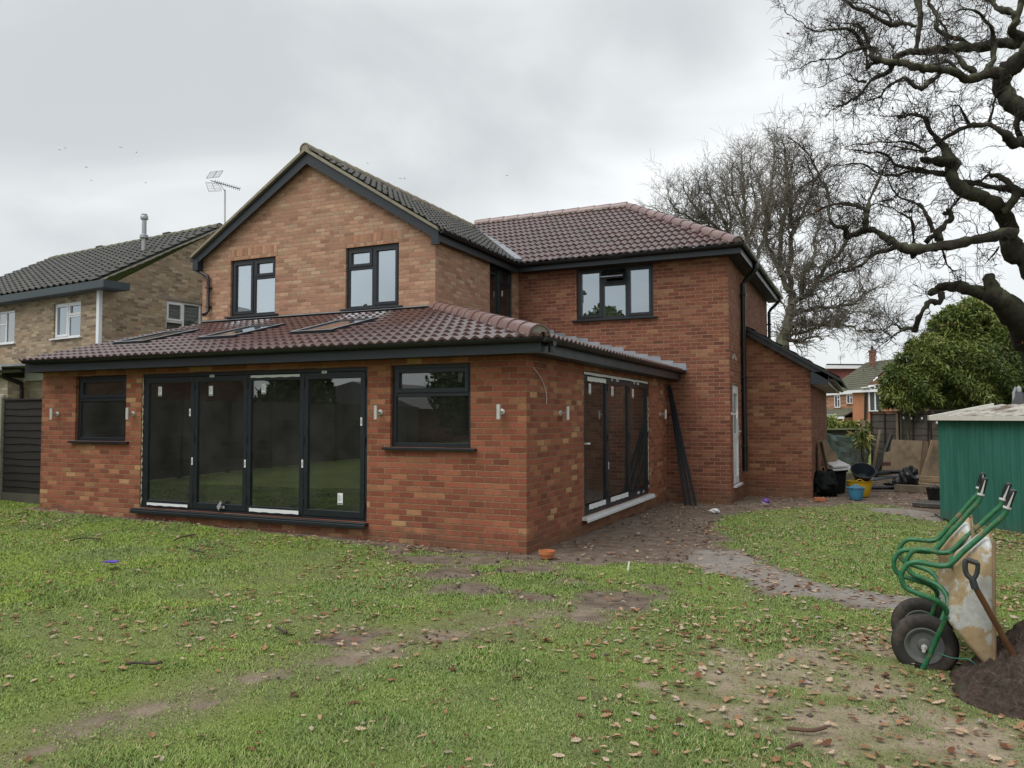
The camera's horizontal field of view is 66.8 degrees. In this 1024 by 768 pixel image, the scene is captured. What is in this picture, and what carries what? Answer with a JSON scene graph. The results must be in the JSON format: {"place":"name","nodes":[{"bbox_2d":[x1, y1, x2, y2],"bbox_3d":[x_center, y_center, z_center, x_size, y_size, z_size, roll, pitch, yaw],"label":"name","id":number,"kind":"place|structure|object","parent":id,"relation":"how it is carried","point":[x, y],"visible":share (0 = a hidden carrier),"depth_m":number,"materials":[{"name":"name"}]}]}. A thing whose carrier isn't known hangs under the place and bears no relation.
{"place":"outdoors","nodes":[
{"label":"outdoors","id":0,"kind":"place"},
{"bbox_2d":[0,440,1023,767],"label":"ground","id":1,"kind":"structure","parent":0,"point":[656,538],"depth_m":5.35,"materials":[{"name":"green plant"}]},
{"bbox_2d":[0,394,7,499],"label":"concrete post","id":2,"kind":"object","parent":1,"relation":"on","point":[2,402],"visible":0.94,"depth_m":13.94,"materials":[{"name":"grey concrete"}]},
{"bbox_2d":[1,398,41,503],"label":"timber fence","id":3,"kind":"object","parent":1,"relation":"on","point":[21,464],"visible":0.66,"depth_m":13.73,"materials":[{"name":"grey wood"}]},
{"bbox_2d":[70,537,100,540],"bbox_3d":[-5.343,1.940,9.723,0.344,0.022,0.166,1,-3,-31],"label":"fallen stick","id":4,"kind":"object","parent":1,"relation":"on","point":[85,538],"visible":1,"depth_m":9.76,"materials":[{"name":"brown wood"}]},
{"bbox_2d":[102,560,118,562],"bbox_3d":[-4.191,1.851,8.082,0.215,0.032,0.090,-1,-3,24],"label":"toy scrap","id":5,"kind":"object","parent":1,"relation":"on","point":[111,561],"visible":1,"depth_m":8.05,"materials":[{"name":"plastic"}]},
{"bbox_2d":[0,214,222,398],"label":"neighbour house","id":6,"kind":"structure","parent":1,"relation":"on","point":[145,284],"depth_m":21.43,"materials":[{"name":"brick"}]},
{"bbox_2d":[0,310,15,344],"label":"window","id":7,"kind":"structure","parent":6,"relation":"in","point":[7,318],"depth_m":22.53,"materials":[{"name":"white plastic"}]},
{"bbox_2d":[49,301,81,340],"bbox_3d":[-11.922,-1.697,20.833,1.480,0.991,0.190,-2,-3,31],"label":"window","id":8,"kind":"structure","parent":6,"relation":"in","point":[68,315],"depth_m":20.86,"materials":[{"name":"white plastic"}]},
{"bbox_2d":[166,300,200,352],"bbox_3d":[-9.394,-1.567,22.069,0.164,1.500,1.151,-2,-3,31],"label":"window","id":9,"kind":"structure","parent":6,"relation":"in","point":[178,314],"depth_m":22.03,"materials":[{"name":"white plastic"}]},
{"bbox_2d":[206,170,239,222],"bbox_3d":[-8.326,-4.976,22.382,0.947,2.322,0.278,1,-3,-30],"label":"television aerial","id":10,"kind":"object","parent":6,"relation":"on","point":[215,176],"visible":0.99,"depth_m":22.35,"materials":[{"name":"metal"}]},
{"bbox_2d":[125,660,162,665],"bbox_3d":[-2.368,1.794,4.989,0.229,0.018,0.049,0,-2,-6],"label":"fallen stick","id":11,"kind":"object","parent":1,"relation":"on","point":[143,663],"visible":1,"depth_m":4.98,"materials":[{"name":"brown wood"}]},
{"bbox_2d":[173,534,195,540],"bbox_3d":[-4.217,1.965,9.964,0.058,0.022,0.519,0,-2,7],"label":"fallen stick","id":12,"kind":"object","parent":1,"relation":"on","point":[183,536],"visible":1,"depth_m":9.98,"materials":[{"name":"brown wood"}]},
{"bbox_2d":[275,626,287,633],"bbox_3d":[-1.711,1.825,5.762,0.154,0.024,0.020,-2,-3,43],"label":"fallen stick","id":13,"kind":"object","parent":1,"relation":"on","point":[281,630],"visible":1,"depth_m":5.75,"materials":[{"name":"wood"}]},
{"bbox_2d":[18,143,847,554],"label":"brick house","id":14,"kind":"structure","parent":1,"relation":"on","point":[340,299],"depth_m":12.68,"materials":[{"name":"red brick"}]},
{"bbox_2d":[49,408,58,418],"bbox_3d":[-7.548,0.493,12.791,0.080,0.181,0.137,-1,-3,24],"label":"wall lamp","id":15,"kind":"object","parent":14,"relation":"attached to","point":[52,414],"visible":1,"depth_m":12.74,"materials":[{"name":"metal"}]},
{"bbox_2d":[67,375,128,443],"bbox_3d":[-6.585,0.407,12.460,1.350,1.080,0.190,-1,-3,24],"label":"window","id":16,"kind":"structure","parent":14,"relation":"in","point":[102,399],"depth_m":12.51,"materials":[{"name":"glass"}]},
{"bbox_2d":[125,408,134,418],"bbox_3d":[-5.936,0.460,12.059,0.080,0.181,0.137,-1,-3,24],"label":"wall lamp","id":17,"kind":"object","parent":14,"relation":"attached to","point":[132,413],"visible":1,"depth_m":12.01,"materials":[{"name":"metal"}]},
{"bbox_2d":[130,367,368,528],"bbox_3d":[-3.865,0.876,11.183,4.340,2.135,0.205,-1,-3,24],"label":"folding door","id":18,"kind":"structure","parent":14,"relation":"in","point":[291,442],"depth_m":11.11,"materials":[{"name":"glass"}]},
{"bbox_2d":[224,257,277,318],"bbox_3d":[-5.283,-1.961,15.862,1.364,1.200,0.190,-1,-3,24],"label":"window","id":19,"kind":"structure","parent":14,"relation":"in","point":[253,283],"depth_m":15.88,"materials":[{"name":"clear glass"}]},
{"bbox_2d":[339,243,402,310],"bbox_3d":[-2.633,-2.009,14.658,1.380,1.215,0.190,-1,-3,24],"label":"window","id":20,"kind":"structure","parent":14,"relation":"in","point":[372,271],"depth_m":14.68,"materials":[{"name":"clear glass"}]},
{"bbox_2d":[374,405,382,418],"bbox_3d":[-1.758,0.372,10.162,0.080,0.181,0.137,-1,-3,24],"label":"wall lamp","id":21,"kind":"object","parent":14,"relation":"attached to","point":[377,412],"visible":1,"depth_m":10.10,"materials":[{"name":"metal"}]},
{"bbox_2d":[381,363,476,450],"bbox_3d":[-1.044,0.296,9.943,1.363,1.100,0.190,-1,-3,24],"label":"window","id":22,"kind":"structure","parent":14,"relation":"in","point":[432,402],"depth_m":9.98,"materials":[{"name":"clear glass"}]},
{"bbox_2d":[441,227,519,262],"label":"string lights","id":23,"kind":"object","parent":14,"relation":"attached to","point":[482,245],"visible":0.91,"depth_m":15.39,"materials":[{"name":"plastic"}]},
{"bbox_2d":[496,404,504,418],"bbox_3d":[-0.147,0.338,9.430,0.080,0.181,0.137,-1,-3,24],"label":"wall lamp","id":24,"kind":"object","parent":14,"relation":"attached to","point":[499,411],"visible":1,"depth_m":9.38,"materials":[{"name":"metal"}]},
{"bbox_2d":[490,263,510,316],"bbox_3d":[-0.255,-1.958,16.666,0.150,1.130,1.200,-1,-3,24],"label":"window","id":25,"kind":"structure","parent":14,"relation":"in","point":[500,278],"depth_m":16.70,"materials":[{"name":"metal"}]},
{"bbox_2d":[559,406,568,419],"bbox_3d":[0.699,0.387,10.350,0.137,0.181,0.080,-1,-3,24],"label":"wall lamp","id":26,"kind":"object","parent":14,"relation":"attached to","point":[566,412],"visible":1,"depth_m":10.31,"materials":[{"name":"metal"}]},
{"bbox_2d":[572,263,657,321],"bbox_3d":[2.149,-1.937,16.470,1.875,1.155,0.350,-1,-3,24],"label":"window","id":27,"kind":"structure","parent":14,"relation":"in","point":[598,299],"depth_m":16.55,"materials":[{"name":"clear glass"}]},
{"bbox_2d":[582,371,654,522],"bbox_3d":[1.798,0.969,12.925,0.205,2.185,3.880,-1,-3,24],"label":"folding door","id":28,"kind":"structure","parent":14,"relation":"in","point":[616,435],"depth_m":12.74,"materials":[{"name":"black glass"}]},
{"bbox_2d":[521,240,742,262],"bbox_3d":[2.344,-2.702,16.070,4.722,0.186,0.256,-1,-3,24],"label":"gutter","id":29,"kind":"object","parent":14,"relation":"attached to","point":[712,244],"visible":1,"depth_m":15.90,"materials":[{"name":"plastic"}]},
{"bbox_2d":[659,410,666,418],"bbox_3d":[3.000,0.601,15.406,0.137,0.181,0.080,-1,-3,24],"label":"wall lamp","id":30,"kind":"object","parent":14,"relation":"attached to","point":[664,414],"visible":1,"depth_m":15.37,"materials":[{"name":"metal"}]},
{"bbox_2d":[731,410,737,418],"bbox_3d":[4.455,0.605,15.536,0.137,0.181,0.080,-1,-3,24],"label":"wall lamp","id":31,"kind":"object","parent":14,"relation":"attached to","point":[736,414],"visible":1,"depth_m":15.50,"materials":[{"name":"metal"}]},
{"bbox_2d":[732,385,742,487],"bbox_3d":[4.655,1.073,16.156,0.151,2.085,0.930,-1,-3,24],"label":"side door","id":32,"kind":"structure","parent":14,"relation":"in","point":[736,431],"depth_m":16.30,"materials":[{"name":"white plastic"}]},
{"bbox_2d":[743,241,784,295],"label":"string lights","id":33,"kind":"object","parent":14,"relation":"attached to","point":[763,267],"visible":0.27,"depth_m":17.61,"materials":[{"name":"plastic"}]},
{"bbox_2d":[13,513,985,753],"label":"soil clods","id":34,"kind":"object","parent":1,"relation":"on","point":[810,715],"visible":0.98,"depth_m":7.15,"materials":[{"name":"brown soil"}]},
{"bbox_2d":[0,500,1023,767],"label":"grass","id":35,"kind":"structure","parent":1,"relation":"on","point":[360,714],"depth_m":5.64,"materials":[{"name":"green plant"}]},
{"bbox_2d":[0,475,1023,767],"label":"fallen leaves","id":36,"kind":"object","parent":1,"relation":"on","point":[770,693],"visible":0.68,"depth_m":5.82,"materials":[{"name":"brown plant"}]},
{"bbox_2d":[538,549,554,558],"bbox_3d":[0.405,1.981,9.038,0.196,0.085,0.196,-1,-3,24],"label":"flower pot","id":37,"kind":"object","parent":1,"relation":"on","point":[546,553],"visible":1,"depth_m":8.97,"materials":[{"name":"ceramic"}]},
{"bbox_2d":[667,385,686,504],"bbox_3d":[3.298,1.193,15.534,0.063,2.376,0.668,1,-3,-18],"label":"plastic trim length","id":38,"kind":"object","parent":1,"relation":"on","point":[680,471],"visible":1,"depth_m":15.45,"materials":[{"name":"plastic"}]},
{"bbox_2d":[668,386,691,504],"bbox_3d":[3.344,1.205,15.475,0.062,2.348,0.749,1,-3,-22],"label":"plastic trim length","id":39,"kind":"object","parent":1,"relation":"on","point":[684,472],"visible":0.89,"depth_m":15.39,"materials":[{"name":"plastic"}]},
{"bbox_2d":[669,388,696,505],"bbox_3d":[3.388,1.218,15.417,0.061,2.320,0.831,1,-3,-25],"label":"plastic trim length","id":40,"kind":"object","parent":1,"relation":"on","point":[685,458],"visible":1,"depth_m":15.38,"materials":[{"name":"plastic"}]},
{"bbox_2d":[637,139,750,237],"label":"bare tree","id":41,"kind":"object","parent":1,"relation":"on","point":[699,216],"visible":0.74,"depth_m":49.28,"materials":[{"name":"grey plant"}]},
{"bbox_2d":[708,508,719,513],"bbox_3d":[3.563,2.239,13.713,0.209,0.097,0.131,-1,-3,24],"label":"rubble lump","id":42,"kind":"object","parent":1,"relation":"on","point":[714,510],"visible":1,"depth_m":13.66,"materials":[{"name":"white stone"}]},
{"bbox_2d":[701,126,797,283],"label":"bare tree","id":43,"kind":"object","parent":1,"relation":"on","point":[737,181],"visible":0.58,"depth_m":45.89,"materials":[{"name":"grey plant"}]},
{"bbox_2d":[762,498,769,505],"bbox_3d":[4.891,2.269,14.954,0.150,0.149,0.150,-1,-3,24],"label":"ball","id":44,"kind":"object","parent":1,"relation":"on","point":[765,501],"visible":1,"depth_m":14.90,"materials":[{"name":"purple plastic"}]},
{"bbox_2d":[785,742,803,749],"bbox_3d":[1.369,1.759,3.773,0.111,0.020,0.036,1,-3,-27],"label":"fallen stick","id":45,"kind":"object","parent":1,"relation":"on","point":[792,745],"visible":1,"depth_m":3.78,"materials":[{"name":"brown wood"}]},
{"bbox_2d":[787,725,826,731],"bbox_3d":[1.515,1.766,3.975,0.214,0.020,0.049,0,-2,-5],"label":"fallen stick","id":46,"kind":"object","parent":1,"relation":"on","point":[816,729],"visible":1,"depth_m":3.96,"materials":[{"name":"brown wood"}]},
{"bbox_2d":[814,497,824,501],"bbox_3d":[6.312,2.371,15.936,0.209,0.080,0.104,0,-2,8],"label":"loose brick","id":47,"kind":"object","parent":1,"relation":"on","point":[819,499],"visible":1,"depth_m":15.89,"materials":[{"name":"orange brick"}]},
{"bbox_2d":[727,97,915,361],"bbox_3d":[15.387,-5.091,38.313,9.724,17.887,6.760,0,-2,2],"label":"bare tree","id":48,"kind":"object","parent":1,"relation":"on","point":[784,336],"visible":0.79,"depth_m":37.78,"materials":[{"name":"grey plant"}]},
{"bbox_2d":[819,443,825,471],"bbox_3d":[7.365,1.954,18.261,0.232,1.149,0.500,-1,-3,24],"label":"plywood sheet","id":49,"kind":"object","parent":1,"relation":"on","point":[822,457],"visible":0.29,"depth_m":18.06,"materials":[{"name":"brown wood"}]},
{"bbox_2d":[820,442,827,471],"bbox_3d":[7.418,1.941,18.281,0.242,1.176,0.700,-1,-3,24],"label":"plywood sheet","id":50,"kind":"object","parent":1,"relation":"on","point":[824,456],"visible":0.36,"depth_m":17.99,"materials":[{"name":"wood"}]},
{"bbox_2d":[818,439,832,453],"bbox_3d":[7.366,1.499,18.208,0.408,0.423,0.030,0,-2,0],"label":"plywood sheet","id":51,"kind":"object","parent":50,"relation":"on","point":[828,448],"visible":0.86,"depth_m":18.20,"materials":[{"name":"brown wood"}]},
{"bbox_2d":[822,440,828,467],"bbox_3d":[7.471,1.927,18.302,0.252,1.203,0.900,-1,-3,24],"label":"plywood sheet","id":52,"kind":"object","parent":1,"relation":"on","point":[824,448],"visible":0.29,"depth_m":17.94,"materials":[{"name":"wood"}]},
{"bbox_2d":[814,470,838,496],"bbox_3d":[6.930,2.269,17.169,0.544,0.735,0.721,-1,-3,24],"label":"rubbish sack","id":53,"kind":"object","parent":1,"relation":"on","point":[826,484],"visible":0.88,"depth_m":17.02,"materials":[{"name":"black plastic"}]},
{"bbox_2d":[822,468,847,492],"bbox_3d":[7.477,2.224,17.965,0.380,0.572,0.540,0,-2,0],"label":"black bin","id":54,"kind":"object","parent":1,"relation":"on","point":[841,477],"visible":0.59,"depth_m":17.75,"materials":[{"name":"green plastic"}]},
{"bbox_2d":[822,463,850,470],"bbox_3d":[7.527,1.907,17.939,0.479,0.166,0.602,0,-2,-4],"label":"white board","id":55,"kind":"object","parent":54,"relation":"on","point":[840,468],"visible":0.36,"depth_m":17.69,"materials":[{"name":"laminate"}]},
{"bbox_2d":[827,451,837,461],"bbox_3d":[7.437,1.750,18.085,0.374,0.368,0.100,0,-2,0],"label":"plywood offcut","id":56,"kind":"object","parent":55,"relation":"on","point":[832,457],"visible":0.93,"depth_m":18.04,"materials":[{"name":"brown wood"}]},
{"bbox_2d":[822,460,849,467],"bbox_3d":[7.476,1.837,17.942,0.380,0.166,0.594,0,-2,-4],"label":"white board","id":57,"kind":"object","parent":55,"relation":"on","point":[837,463],"visible":0.86,"depth_m":17.80,"materials":[{"name":"laminate"}]},
{"bbox_2d":[827,428,868,461],"bbox_3d":[12.693,2.455,29.968,2.247,1.518,0.202,0,-2,0],"label":"fence","id":58,"kind":"object","parent":1,"relation":"on","point":[838,431],"visible":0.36,"depth_m":30.00,"materials":[{"name":"wood"}]},
{"bbox_2d":[827,414,869,432],"bbox_3d":[14.321,2.228,33.013,2.513,2.028,1.442,0,-2,1],"label":"hedge","id":59,"kind":"object","parent":1,"relation":"on","point":[833,422],"visible":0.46,"depth_m":32.78,"materials":[{"name":"green plant"}]},
{"bbox_2d":[825,364,872,385],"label":"dormer house","id":60,"kind":"structure","parent":1,"relation":"on","point":[842,371],"depth_m":98.52,"materials":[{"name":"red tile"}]},
{"bbox_2d":[846,484,864,499],"bbox_3d":[7.266,2.285,16.408,0.373,0.312,0.379,-1,-3,24],"label":"blue bucket","id":61,"kind":"object","parent":1,"relation":"on","point":[856,493],"visible":1,"depth_m":16.29,"materials":[{"name":"plastic"}]},
{"bbox_2d":[843,423,875,462],"bbox_3d":[10.363,1.991,23.133,0.990,1.667,1.906,-1,-3,24],"label":"leafy plant","id":62,"kind":"object","parent":1,"relation":"on","point":[859,435],"visible":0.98,"depth_m":23.12,"materials":[{"name":"green plant"}]},
{"bbox_2d":[846,479,873,496],"bbox_3d":[7.670,2.275,17.112,0.547,0.398,0.554,-1,-3,24],"label":"yellow tub","id":63,"kind":"object","parent":1,"relation":"on","point":[868,487],"visible":0.48,"depth_m":16.91,"materials":[{"name":"plastic"}]},
{"bbox_2d":[850,463,875,481],"bbox_3d":[7.705,1.954,17.033,0.522,0.438,0.478,-1,-3,24],"label":"black tub","id":64,"kind":"object","parent":63,"relation":"in","point":[865,472],"visible":0.97,"depth_m":17.17,"materials":[{"name":"plastic"}]},
{"bbox_2d":[860,420,867,463],"bbox_3d":[11.065,2.007,24.412,0.100,1.721,0.180,1,-3,-31],"label":"timber post","id":65,"kind":"object","parent":1,"relation":"on","point":[864,423],"visible":0.36,"depth_m":24.38,"materials":[{"name":"wood"}]},
{"bbox_2d":[827,434,867,464],"bbox_3d":[10.420,2.072,24.173,1.014,1.091,1.382,-2,-3,39],"label":"netting","id":66,"kind":"object","parent":65,"relation":"attached to","point":[838,447],"visible":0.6,"depth_m":24.01,"materials":[{"name":"teal fabric"}]},
{"bbox_2d":[826,346,932,439],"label":"house","id":67,"kind":"structure","parent":1,"relation":"on","point":[857,400],"depth_m":81.93,"materials":[{"name":"orange brick"}]},
{"bbox_2d":[834,395,840,408],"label":"window","id":68,"kind":"structure","parent":67,"relation":"in","point":[837,398],"depth_m":83.29,"materials":[{"name":"white plastic"}]},
{"bbox_2d":[846,394,851,404],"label":"window","id":69,"kind":"structure","parent":67,"relation":"in","point":[849,396],"depth_m":81.54,"materials":[{"name":"white plastic"}]},
{"bbox_2d":[861,384,881,410],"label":"window","id":70,"kind":"structure","parent":67,"relation":"in","point":[872,400],"depth_m":76.15,"materials":[{"name":"white plastic"}]},
{"bbox_2d":[871,486,893,489],"bbox_3d":[8.835,2.471,18.516,0.629,0.098,0.100,0,-2,-2],"label":"drain pipe","id":71,"kind":"object","parent":1,"relation":"on","point":[882,488],"visible":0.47,"depth_m":18.48,"materials":[{"name":"black plastic"}]},
{"bbox_2d":[876,434,892,476],"bbox_3d":[11.044,2.134,23.083,0.969,1.260,0.110,2,-3,-34],"label":"black pipe","id":72,"kind":"object","parent":1,"relation":"on","point":[886,447],"visible":0.62,"depth_m":23.11,"materials":[{"name":"plastic"}]},
{"bbox_2d":[870,475,898,480],"bbox_3d":[9.316,2.355,19.456,1.743,0.081,0.080,2,-3,-42],"label":"drain pipe","id":73,"kind":"object","parent":1,"relation":"on","point":[883,477],"visible":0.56,"depth_m":19.40,"materials":[{"name":"grey plastic"}]},
{"bbox_2d":[875,471,898,475],"bbox_3d":[9.405,2.226,19.467,1.624,0.096,0.100,2,-3,-36],"label":"drain pipe","id":74,"kind":"object","parent":73,"relation":"on","point":[878,473],"visible":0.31,"depth_m":19.30,"materials":[{"name":"black plastic"}]},
{"bbox_2d":[882,470,901,472],"bbox_3d":[9.599,2.199,19.480,0.556,0.080,0.080,-1,-3,11],"label":"drain pipe","id":75,"kind":"object","parent":74,"relation":"on","point":[895,471],"visible":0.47,"depth_m":19.45,"materials":[{"name":"black plastic"}]},
{"bbox_2d":[880,462,890,465],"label":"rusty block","id":76,"kind":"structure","parent":1,"relation":"on","point":[885,463],"depth_m":21.48,"materials":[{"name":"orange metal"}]},
{"bbox_2d":[883,477,899,485],"bbox_3d":[9.487,2.454,19.091,0.591,0.336,0.388,0,-2,-6],"label":"crumpled sheeting","id":77,"kind":"object","parent":1,"relation":"on","point":[895,480],"visible":0.38,"depth_m":19.06,"materials":[{"name":"black plastic"}]},
{"bbox_2d":[760,0,1023,378],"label":"oak tree","id":78,"kind":"object","parent":1,"relation":"on","point":[1007,307],"visible":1,"depth_m":16.62,"materials":[{"name":"brown plant"}]},
{"bbox_2d":[869,411,929,470],"bbox_3d":[11.675,1.799,23.409,0.085,1.961,1.900,1,-3,-31],"label":"timber fence","id":79,"kind":"object","parent":1,"relation":"on","point":[884,422],"visible":0.45,"depth_m":23.61,"materials":[{"name":"brown wood"}]},
{"bbox_2d":[872,429,880,467],"bbox_3d":[11.037,1.986,23.501,0.559,1.217,0.079,2,-3,-37],"label":"timber strip","id":80,"kind":"object","parent":79,"relation":"attached to","point":[876,451],"visible":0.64,"depth_m":23.49,"materials":[{"name":"wood"}]},
{"bbox_2d":[896,414,898,439],"bbox_3d":[11.626,1.613,23.406,0.040,1.420,0.070,1,-3,-31],"label":"timber strip","id":81,"kind":"object","parent":79,"relation":"attached to","point":[897,426],"visible":0.64,"depth_m":23.40,"materials":[{"name":"brown wood"}]},
{"bbox_2d":[894,412,937,423],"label":"string lights","id":82,"kind":"object","parent":79,"relation":"attached to","point":[911,418],"visible":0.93,"depth_m":22.77,"materials":[{"name":"white plastic"}]},
{"bbox_2d":[882,440,922,474],"bbox_3d":[11.294,2.150,22.483,1.278,1.078,0.169,0,-2,0],"label":"chipboard sheet","id":83,"kind":"object","parent":1,"relation":"on","point":[900,454],"visible":0.74,"depth_m":22.49,"materials":[{"name":"beige wood"}]},
{"bbox_2d":[899,465,918,484],"bbox_3d":[9.658,2.343,18.898,0.463,0.758,0.446,-1,-3,24],"label":"crumpled sheeting","id":84,"kind":"object","parent":1,"relation":"on","point":[908,475],"visible":0.61,"depth_m":18.77,"materials":[{"name":"black plastic"}]},
{"bbox_2d":[894,484,939,492],"bbox_3d":[9.466,2.438,18.015,0.160,0.165,1.087,2,-3,-44],"label":"timber sleeper","id":85,"kind":"object","parent":1,"relation":"on","point":[911,488],"visible":0.58,"depth_m":18.09,"materials":[{"name":"wood"}]},
{"bbox_2d":[919,441,928,475],"bbox_3d":[11.305,2.048,21.299,0.390,0.972,0.112,1,-3,-29],"label":"timber board","id":86,"kind":"object","parent":1,"relation":"on","point":[925,450],"visible":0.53,"depth_m":21.32,"materials":[{"name":"brown wood"}]},
{"bbox_2d":[912,500,939,508],"bbox_3d":[8.275,2.330,14.984,0.884,0.090,0.621,-2,-3,40],"label":"paving slab","id":87,"kind":"object","parent":1,"relation":"on","point":[927,503],"depth_m":14.94,"materials":[{"name":"grey concrete"}]},
{"bbox_2d":[920,444,938,479],"bbox_3d":[11.176,2.066,20.662,0.711,0.994,0.160,0,-2,0],"label":"chipboard sheet","id":88,"kind":"object","parent":1,"relation":"on","point":[931,467],"visible":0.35,"depth_m":20.63,"materials":[{"name":"brown wood"}]},
{"bbox_2d":[925,440,937,462],"bbox_3d":[11.181,1.776,20.527,0.580,0.599,0.105,0,-2,-6],"label":"timber batten","id":89,"kind":"object","parent":88,"relation":"on","point":[932,442],"visible":0.65,"depth_m":20.51,"materials":[{"name":"brown wood"}]},
{"bbox_2d":[919,483,939,485],"bbox_3d":[10.286,2.482,19.101,0.120,0.064,0.867,1,-3,-31],"label":"timber plank","id":90,"kind":"object","parent":1,"relation":"on","point":[926,484],"visible":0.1,"depth_m":19.14,"materials":[{"name":"brown wood"}]},
{"bbox_2d":[919,479,938,481],"bbox_3d":[10.531,2.422,19.471,0.697,0.065,0.120,-2,-3,41],"label":"timber plank","id":91,"kind":"object","parent":90,"relation":"on","point":[930,480],"visible":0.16,"depth_m":19.45,"materials":[{"name":"brown wood"}]},
{"bbox_2d":[919,476,938,478],"bbox_3d":[10.530,2.358,19.574,0.619,0.066,0.120,-2,-3,39],"label":"timber plank","id":92,"kind":"object","parent":91,"relation":"on","point":[928,477],"visible":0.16,"depth_m":19.54,"materials":[{"name":"brown wood"}]},
{"bbox_2d":[925,484,939,500],"bbox_3d":[8.624,2.219,15.848,0.331,0.317,0.337,-1,-3,24],"label":"black bucket","id":93,"kind":"object","parent":1,"relation":"on","point":[933,492],"visible":0.77,"depth_m":15.74,"materials":[{"name":"plastic"}]},
{"bbox_2d":[891,472,987,630],"bbox_3d":[3.051,1.290,5.558,0.629,1.296,0.693,-2,-3,30],"label":"wheelbarrow","id":94,"kind":"object","parent":1,"relation":"on","point":[957,531],"visible":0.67,"depth_m":5.44,"materials":[{"name":"metal"}]},
{"bbox_2d":[928,410,954,440],"bbox_3d":[12.645,1.714,21.778,0.085,1.994,1.900,1,-3,-31],"label":"timber fence","id":95,"kind":"object","parent":1,"relation":"on","point":[933,430],"visible":0.12,"depth_m":22.51,"materials":[{"name":"grey wood"}]},
{"bbox_2d":[875,295,1023,439],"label":"bush","id":96,"kind":"object","parent":1,"relation":"on","point":[942,371],"visible":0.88,"depth_m":22.86,"materials":[{"name":"green plant"}]},
{"bbox_2d":[891,482,1016,670],"bbox_3d":[2.843,1.273,4.995,0.743,1.259,0.690,-1,-3,24],"label":"wheelbarrow","id":97,"kind":"object","parent":1,"relation":"on","point":[920,641],"visible":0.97,"depth_m":4.84,"materials":[{"name":"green metal"}]},
{"bbox_2d":[937,652,975,664],"bbox_3d":[2.779,1.719,4.853,0.028,0.044,0.246,2,-3,-36],"label":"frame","id":98,"kind":"object","parent":97,"relation":"attached to","point":[956,658],"visible":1,"depth_m":4.85,"materials":[{"name":"green metal"}]},
{"bbox_2d":[927,403,1023,533],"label":"garden shed","id":99,"kind":"structure","parent":1,"relation":"on","point":[974,442],"depth_m":12.00,"materials":[{"name":"green paint"}]},
{"bbox_2d":[934,514,1019,543],"bbox_3d":[6.891,2.170,11.756,0.220,0.021,3.205,0,-2,9],"label":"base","id":100,"kind":"object","parent":1,"relation":"on","point":[976,532],"visible":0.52,"depth_m":11.79,"materials":[{"name":"plastic"}]},
{"bbox_2d":[949,619,1023,681],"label":"soil heap","id":101,"kind":"object","parent":1,"relation":"on","point":[1005,662],"visible":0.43,"depth_m":4.68,"materials":[{"name":"brown soil"}]},
{"bbox_2d":[962,557,1015,655],"bbox_3d":[2.905,1.458,4.549,0.456,0.872,0.167,0,-2,-9],"label":"shovel","id":102,"kind":"object","parent":101,"relation":"in","point":[987,608],"visible":0.98,"depth_m":4.56,"materials":[{"name":"wood"},{"name":"black plastic"},{"name":"steel"}]},
{"bbox_2d":[951,668,1023,719],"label":"soil heap","id":103,"kind":"object","parent":1,"relation":"on","point":[988,690],"visible":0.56,"depth_m":4.39,"materials":[{"name":"brown soil"}]},
{"bbox_2d":[1011,386,1023,404],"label":"covered parasol","id":104,"kind":"object","parent":1,"relation":"on","point":[1017,395],"visible":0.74,"depth_m":17.45,"materials":[{"name":"grey fabric"}]},
{"bbox_2d":[0,0,1023,380],"label":"sky","id":105,"kind":"structure","parent":0,"point":[567,100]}
]}

